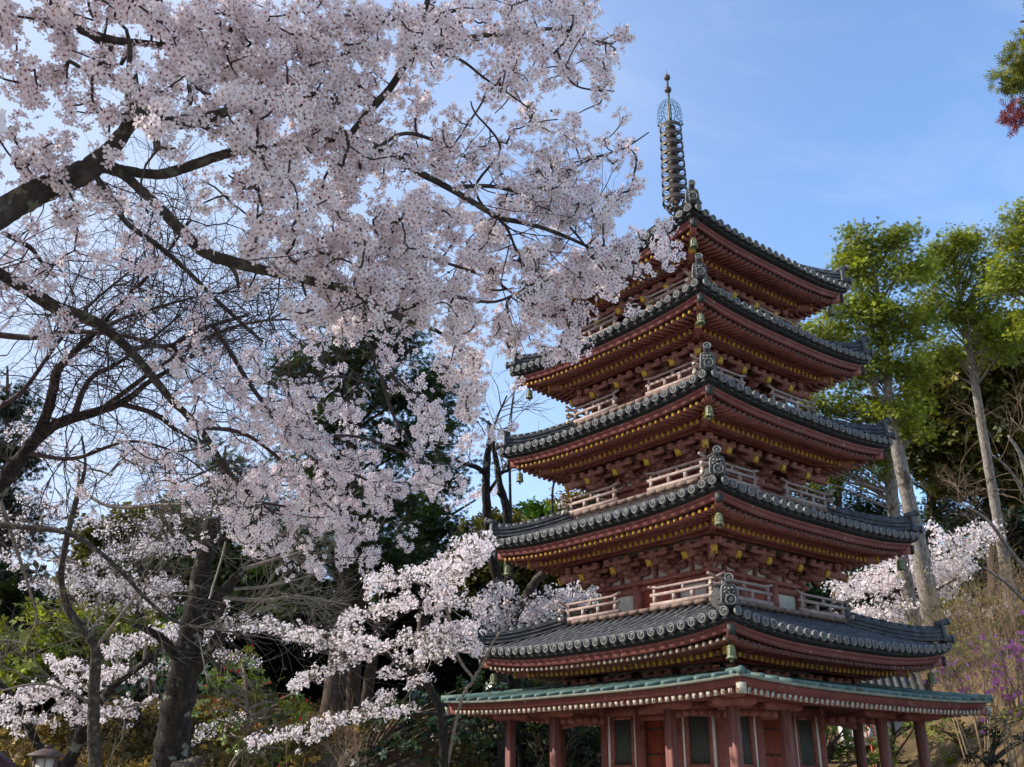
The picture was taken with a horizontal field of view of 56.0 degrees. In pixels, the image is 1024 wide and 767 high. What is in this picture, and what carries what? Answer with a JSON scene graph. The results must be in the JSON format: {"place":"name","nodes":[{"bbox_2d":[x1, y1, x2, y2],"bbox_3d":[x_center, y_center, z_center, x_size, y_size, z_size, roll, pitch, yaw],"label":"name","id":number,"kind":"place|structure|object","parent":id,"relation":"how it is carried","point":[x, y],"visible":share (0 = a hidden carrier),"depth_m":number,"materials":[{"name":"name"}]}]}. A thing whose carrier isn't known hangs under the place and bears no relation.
{"place":"outdoors","nodes":[
{"label":"outdoors","id":0,"kind":"place"},
{"bbox_2d":[0,0,1023,603],"label":"sky","id":1,"kind":"structure","parent":0,"point":[802,119],"materials":[{"name":"blue"}]},
{"bbox_2d":[6,620,1023,766],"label":"ground","id":2,"kind":"structure","parent":0,"point":[910,756],"depth_m":26.78,"materials":[{"name":"brown plant"}]},
{"bbox_2d":[0,751,15,766],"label":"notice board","id":3,"kind":"object","parent":2,"relation":"on","point":[5,761],"visible":1,"depth_m":6.48,"materials":[{"name":"brown wood"}]},
{"bbox_2d":[0,366,64,673],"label":"cedar tree","id":4,"kind":"object","parent":2,"relation":"on","point":[8,502],"visible":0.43,"depth_m":27.92,"materials":[{"name":"green plant"}]},
{"bbox_2d":[0,560,103,735],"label":"evergreen tree","id":5,"kind":"object","parent":2,"relation":"on","point":[10,592],"visible":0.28,"depth_m":23.73,"materials":[{"name":"green plant"}]},
{"bbox_2d":[0,596,179,739],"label":"evergreen tree","id":6,"kind":"object","parent":2,"relation":"on","point":[58,652],"visible":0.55,"depth_m":21.68,"materials":[{"name":"green plant"}]},
{"bbox_2d":[0,619,212,766],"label":"cherry tree","id":7,"kind":"object","parent":2,"relation":"on","point":[72,753],"visible":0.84,"depth_m":14.92,"materials":[{"name":"pink plant"}]},
{"bbox_2d":[0,408,251,740],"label":"cherry tree","id":8,"kind":"object","parent":2,"relation":"on","point":[139,692],"visible":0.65,"depth_m":22.70,"materials":[{"name":"pink plant"}]},
{"bbox_2d":[47,493,236,706],"bbox_3d":[-11.564,7.605,29.484,6.474,8.029,4.637,0,-22,0],"label":"evergreen tree","id":9,"kind":"object","parent":2,"relation":"on","point":[85,550],"visible":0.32,"depth_m":29.23,"materials":[{"name":"green plant"}]},
{"bbox_2d":[129,432,321,702],"bbox_3d":[-7.769,5.920,26.495,5.327,8.940,4.338,21,-30,-40],"label":"cedar tree","id":10,"kind":"object","parent":2,"relation":"on","point":[227,571],"visible":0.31,"depth_m":26.56,"materials":[{"name":"green plant"}]},
{"bbox_2d":[174,498,299,766],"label":"cherry tree","id":11,"kind":"object","parent":2,"relation":"on","point":[253,658],"visible":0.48,"depth_m":17.95,"materials":[{"name":"pink plant"}]},
{"bbox_2d":[191,644,314,766],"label":"camellia bush","id":12,"kind":"object","parent":2,"relation":"on","point":[247,709],"visible":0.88,"depth_m":15.96,"materials":[{"name":"green plant"}]},
{"bbox_2d":[261,686,378,766],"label":"bare shrub","id":13,"kind":"object","parent":2,"relation":"on","point":[355,753],"visible":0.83,"depth_m":15.60,"materials":[{"name":"plant"}]},
{"bbox_2d":[232,281,458,730],"bbox_3d":[-3.916,3.514,23.465,5.436,11.698,5.878,21,-30,-40],"label":"cedar tree","id":14,"kind":"object","parent":2,"relation":"on","point":[334,690],"visible":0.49,"depth_m":23.73,"materials":[{"name":"green plant"}]},
{"bbox_2d":[202,580,495,717],"bbox_3d":[-5.296,9.880,33.114,11.683,6.540,5.972,0,-22,0],"label":"tree","id":15,"kind":"object","parent":2,"relation":"on","point":[447,672],"visible":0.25,"depth_m":31.87,"materials":[{"name":"green plant"}]},
{"bbox_2d":[303,529,429,712],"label":"cedar tree","id":16,"kind":"object","parent":2,"relation":"on","point":[354,680],"visible":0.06,"depth_m":24.84,"materials":[{"name":"brown plant"}]},
{"bbox_2d":[244,530,515,766],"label":"cherry tree","id":17,"kind":"object","parent":2,"relation":"on","point":[463,560],"visible":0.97,"depth_m":13.27,"materials":[{"name":"pink plant"}]},
{"bbox_2d":[361,529,464,710],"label":"cedar tree","id":18,"kind":"object","parent":2,"relation":"on","point":[369,673],"visible":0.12,"depth_m":26.88,"materials":[{"name":"green plant"}]},
{"bbox_2d":[323,669,527,766],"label":"evergreen bush","id":19,"kind":"object","parent":2,"relation":"on","point":[385,751],"visible":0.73,"depth_m":18.91,"materials":[{"name":"green plant"}]},
{"bbox_2d":[394,348,493,699],"bbox_3d":[-2.606,4.656,28.494,3.310,11.143,5.221,18,-28,-35],"label":"cedar tree","id":20,"kind":"object","parent":2,"relation":"on","point":[438,534],"visible":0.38,"depth_m":28.78,"materials":[{"name":"green plant"}]},
{"bbox_2d":[398,485,496,576],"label":"cherry tree","id":21,"kind":"object","parent":2,"relation":"on","point":[476,494],"visible":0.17,"depth_m":33.84,"materials":[{"name":"pink plant"}]},
{"bbox_2d":[436,344,555,766],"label":"bare tree","id":22,"kind":"object","parent":2,"relation":"on","point":[494,566],"visible":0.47,"depth_m":26.90,"materials":[{"name":"brown plant"}]},
{"bbox_2d":[490,436,521,766],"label":"bare tree","id":23,"kind":"object","parent":2,"relation":"on","point":[501,493],"visible":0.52,"depth_m":25.91,"materials":[{"name":"brown plant"}]},
{"bbox_2d":[475,381,540,588],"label":"bare tree","id":24,"kind":"object","parent":2,"relation":"on","point":[510,491],"visible":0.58,"depth_m":39.96,"materials":[{"name":"brown plant"}]},
{"bbox_2d":[0,591,1023,766],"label":"undergrowth","id":25,"kind":"object","parent":2,"relation":"on","point":[49,735],"visible":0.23,"depth_m":22.53,"materials":[{"name":"green plant"}]},
{"bbox_2d":[12,505,1023,723],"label":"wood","id":26,"kind":"object","parent":2,"relation":"on","point":[161,680],"visible":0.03,"depth_m":52.57,"materials":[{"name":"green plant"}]},
{"bbox_2d":[439,506,599,731],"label":"tree","id":27,"kind":"object","parent":2,"relation":"on","point":[478,580],"visible":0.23,"depth_m":41.19,"materials":[{"name":"green plant"}]},
{"bbox_2d":[465,482,600,766],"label":"cherry tree","id":28,"kind":"object","parent":2,"relation":"on","point":[518,608],"visible":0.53,"depth_m":24.80,"materials":[{"name":"pink plant"}]},
{"bbox_2d":[464,673,601,766],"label":"bush","id":29,"kind":"object","parent":2,"relation":"on","point":[493,750],"visible":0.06,"depth_m":28.62,"materials":[{"name":"green plant"}]},
{"bbox_2d":[478,725,588,766],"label":"bush","id":30,"kind":"object","parent":2,"relation":"on","point":[535,751],"visible":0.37,"depth_m":25.80,"materials":[{"name":"green plant"}]},
{"bbox_2d":[512,496,567,593],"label":"evergreen tree","id":31,"kind":"object","parent":2,"relation":"on","point":[531,509],"visible":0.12,"depth_m":44.59,"materials":[{"name":"green plant"}]},
{"bbox_2d":[484,722,601,766],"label":"evergreen bush","id":32,"kind":"object","parent":2,"relation":"on","point":[593,748],"visible":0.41,"depth_m":26.27,"materials":[{"name":"green plant"}]},
{"bbox_2d":[542,489,605,616],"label":"maple tree","id":33,"kind":"object","parent":2,"relation":"on","point":[569,494],"visible":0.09,"depth_m":46.51,"materials":[{"name":"green plant"}]},
{"bbox_2d":[441,69,992,766],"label":"pagoda","id":34,"kind":"object","parent":2,"relation":"on","point":[639,669],"visible":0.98,"depth_m":17.74,"materials":[{"name":"wood"}]},
{"bbox_2d":[489,670,497,687],"bbox_3d":[-0.356,5.676,18.502,0.155,0.327,0.168,20,-29,-39],"label":"wind bell","id":35,"kind":"object","parent":34,"relation":"hanging from","point":[493,679],"visible":1,"depth_m":18.46,"materials":[{"name":"green metal"}]},
{"bbox_2d":[504,562,510,577],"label":"wind bell","id":36,"kind":"object","parent":34,"relation":"hanging from","point":[507,569],"visible":1,"depth_m":19.23,"materials":[{"name":"green metal"}]},
{"bbox_2d":[516,471,523,484],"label":"wind bell","id":37,"kind":"object","parent":34,"relation":"hanging from","point":[520,480],"visible":1,"depth_m":19.95,"materials":[{"name":"green metal"}]},
{"bbox_2d":[526,387,532,400],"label":"wind bell","id":38,"kind":"object","parent":34,"relation":"hanging from","point":[529,395],"visible":1,"depth_m":20.63,"materials":[{"name":"green metal"}]},
{"bbox_2d":[690,235,697,250],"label":"wind bell","id":39,"kind":"object","parent":34,"relation":"hanging from","point":[693,244],"visible":1,"depth_m":18.08,"materials":[{"name":"green metal"}]},
{"bbox_2d":[697,310,705,326],"bbox_3d":[3.381,-1.162,17.258,0.155,0.327,0.168,14,-26,-30],"label":"wind bell","id":40,"kind":"object","parent":34,"relation":"hanging from","point":[700,319],"visible":0.95,"depth_m":17.21,"materials":[{"name":"green metal"}]},
{"bbox_2d":[705,402,713,419],"bbox_3d":[3.348,0.473,16.370,0.155,0.327,0.168,1,-22,-2],"label":"wind bell","id":41,"kind":"object","parent":34,"relation":"hanging from","point":[709,414],"visible":1,"depth_m":16.33,"materials":[{"name":"green metal"}]},
{"bbox_2d":[714,509,723,528],"bbox_3d":[3.310,2.165,15.412,0.155,0.327,0.168,18,-28,-37],"label":"wind bell","id":42,"kind":"object","parent":34,"relation":"hanging from","point":[719,521],"visible":1,"depth_m":15.37,"materials":[{"name":"green metal"}]},
{"bbox_2d":[726,640,736,662],"bbox_3d":[3.270,4.002,14.380,0.155,0.327,0.168,3,-23,-5],"label":"wind bell","id":43,"kind":"object","parent":34,"relation":"hanging from","point":[731,653],"visible":1,"depth_m":14.34,"materials":[{"name":"green metal"}]},
{"bbox_2d":[828,304,835,317],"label":"wind bell","id":44,"kind":"object","parent":34,"relation":"hanging from","point":[831,313],"visible":1,"depth_m":20.66,"materials":[{"name":"green metal"}]},
{"bbox_2d":[849,377,856,390],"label":"wind bell","id":45,"kind":"object","parent":34,"relation":"hanging from","point":[852,386],"visible":1,"depth_m":19.99,"materials":[{"name":"green metal"}]},
{"bbox_2d":[870,462,878,476],"bbox_3d":[7.255,1.713,19.303,0.155,0.327,0.168,13,-25,-27],"label":"wind bell","id":46,"kind":"object","parent":34,"relation":"hanging from","point":[874,468],"visible":1,"depth_m":19.26,"materials":[{"name":"green metal"}]},
{"bbox_2d":[897,556,905,572],"bbox_3d":[7.480,3.489,18.543,0.168,0.327,0.155,-14,-27,32],"label":"wind bell","id":47,"kind":"object","parent":34,"relation":"hanging from","point":[900,565],"visible":1,"depth_m":18.50,"materials":[{"name":"green metal"}]},
{"bbox_2d":[928,669,936,686],"bbox_3d":[7.719,5.414,17.721,0.155,0.327,0.167,15,-27,-31],"label":"wind bell","id":48,"kind":"object","parent":34,"relation":"hanging from","point":[931,678],"visible":1,"depth_m":17.68,"materials":[{"name":"green metal"}]},
{"bbox_2d":[832,729,850,766],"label":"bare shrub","id":49,"kind":"object","parent":2,"relation":"on","point":[840,760],"depth_m":26.47,"materials":[{"name":"brown plant"}]},
{"bbox_2d":[789,465,903,613],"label":"tree","id":50,"kind":"object","parent":2,"relation":"on","point":[863,505],"visible":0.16,"depth_m":42.53,"materials":[{"name":"green plant"}]},
{"bbox_2d":[790,381,921,673],"bbox_3d":[11.477,4.329,30.832,5.880,9.360,3.771,9,-24,-20],"label":"cypress tree","id":51,"kind":"object","parent":2,"relation":"on","point":[839,409],"visible":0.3,"depth_m":31.32,"materials":[{"name":"green plant"}]},
{"bbox_2d":[824,725,898,766],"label":"bush","id":52,"kind":"object","parent":2,"relation":"on","point":[832,754],"visible":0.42,"depth_m":26.46,"materials":[{"name":"green plant"}]},
{"bbox_2d":[828,761,907,766],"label":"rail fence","id":53,"kind":"object","parent":2,"relation":"on","point":[836,762],"visible":0.31,"depth_m":26.97,"materials":[{"name":"brown wood"}]},
{"bbox_2d":[865,726,875,766],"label":"signboard","id":54,"kind":"object","parent":2,"relation":"on","point":[869,734],"visible":0.62,"depth_m":27.97,"materials":[{"name":"white paint"}]},
{"bbox_2d":[795,216,958,684],"bbox_3d":[12.217,2.247,29.263,7.482,14.247,4.704,18,-28,-36],"label":"cypress tree","id":55,"kind":"object","parent":2,"relation":"on","point":[881,313],"visible":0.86,"depth_m":29.75,"materials":[{"name":"green plant"}]},
{"bbox_2d":[838,670,925,745],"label":"temple hall","id":56,"kind":"structure","parent":2,"relation":"on","point":[896,681],"depth_m":29.86,"materials":[{"name":"tile"}]},
{"bbox_2d":[864,720,935,766],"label":"bush","id":57,"kind":"object","parent":2,"relation":"on","point":[893,740],"visible":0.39,"depth_m":27.01,"materials":[{"name":"green plant"}]},
{"bbox_2d":[820,517,1016,643],"bbox_3d":[14.206,7.327,32.433,7.745,6.445,7.340,0,-22,0],"label":"cherry tree","id":58,"kind":"object","parent":2,"relation":"on","point":[861,588],"visible":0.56,"depth_m":32.30,"materials":[{"name":"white plant"}]},
{"bbox_2d":[882,469,976,555],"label":"tree","id":59,"kind":"object","parent":2,"relation":"on","point":[930,507],"visible":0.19,"depth_m":45.86,"materials":[{"name":"green plant"}]},
{"bbox_2d":[876,583,1023,766],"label":"bare shrub","id":60,"kind":"object","parent":2,"relation":"on","point":[952,652],"visible":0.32,"depth_m":23.04,"materials":[{"name":"brown plant"}]},
{"bbox_2d":[880,295,1023,598],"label":"tree","id":61,"kind":"object","parent":2,"relation":"on","point":[993,390],"visible":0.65,"depth_m":42.86,"materials":[{"name":"green plant"}]},
{"bbox_2d":[887,522,1023,766],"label":"bare shrub","id":62,"kind":"object","parent":2,"relation":"on","point":[958,629],"visible":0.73,"depth_m":24.01,"materials":[{"name":"brown plant"}]},
{"bbox_2d":[904,220,1023,628],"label":"cypress tree","id":63,"kind":"object","parent":2,"relation":"on","point":[968,313],"visible":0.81,"depth_m":33.82,"materials":[{"name":"green plant"}]},
{"bbox_2d":[912,705,1023,765],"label":"evergreen bush","id":64,"kind":"object","parent":2,"relation":"on","point":[969,730],"visible":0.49,"depth_m":25.11,"materials":[{"name":"green plant"}]},
{"bbox_2d":[921,611,1023,766],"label":"azalea bush","id":65,"kind":"object","parent":2,"relation":"on","point":[1019,659],"visible":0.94,"depth_m":18.93,"materials":[{"name":"purple plant"}]},
{"bbox_2d":[925,496,1023,599],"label":"cherry tree","id":66,"kind":"object","parent":2,"relation":"on","point":[1014,517],"visible":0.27,"depth_m":47.53,"materials":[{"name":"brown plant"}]},
{"bbox_2d":[927,371,1023,610],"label":"bare tree","id":67,"kind":"object","parent":2,"relation":"on","point":[1007,546],"visible":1,"depth_m":22.11,"materials":[{"name":"brown plant"}]},
{"bbox_2d":[930,527,1023,709],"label":"bare shrub","id":68,"kind":"object","parent":2,"relation":"on","point":[1009,614],"visible":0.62,"depth_m":26.34,"materials":[{"name":"brown plant"}]},
{"bbox_2d":[962,713,1023,766],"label":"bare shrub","id":69,"kind":"object","parent":2,"relation":"on","point":[992,758],"visible":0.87,"depth_m":20.99,"materials":[{"name":"green plant"}]},
{"bbox_2d":[972,196,1023,340],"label":"cypress tree","id":70,"kind":"object","parent":2,"relation":"on","point":[1012,274],"visible":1,"depth_m":30.85,"materials":[{"name":"green plant"}]},
{"bbox_2d":[983,1,1023,138],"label":"tree","id":71,"kind":"object","parent":2,"relation":"on","point":[1014,85],"visible":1,"depth_m":8.97,"materials":[{"name":"green plant"}]},
{"label":"gravel yard","id":72,"kind":"structure","parent":0,"visible":0},
{"bbox_2d":[27,745,65,766],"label":"garden lamp","id":73,"kind":"object","parent":72,"relation":"on","point":[47,756],"visible":1,"depth_m":9.89,"materials":[{"name":"brown"}]},
{"bbox_2d":[0,370,386,766],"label":"bare tree","id":74,"kind":"object","parent":72,"relation":"on","point":[94,742],"visible":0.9,"depth_m":10.95,"materials":[{"name":"plant"}]},
{"bbox_2d":[0,57,448,616],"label":"bare tree","id":75,"kind":"object","parent":72,"relation":"on","point":[46,425],"visible":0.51,"depth_m":8.42,"materials":[{"name":"brown plant"}]},
{"bbox_2d":[133,440,405,766],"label":"bare tree","id":76,"kind":"object","parent":72,"relation":"on","point":[172,743],"visible":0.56,"depth_m":11.39,"materials":[{"name":"brown plant"}]},
{"bbox_2d":[0,0,714,581],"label":"cherry tree","id":77,"kind":"object","parent":72,"relation":"on","point":[196,56],"visible":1,"depth_m":4.24,"materials":[{"name":"pink plant"}]}
]}

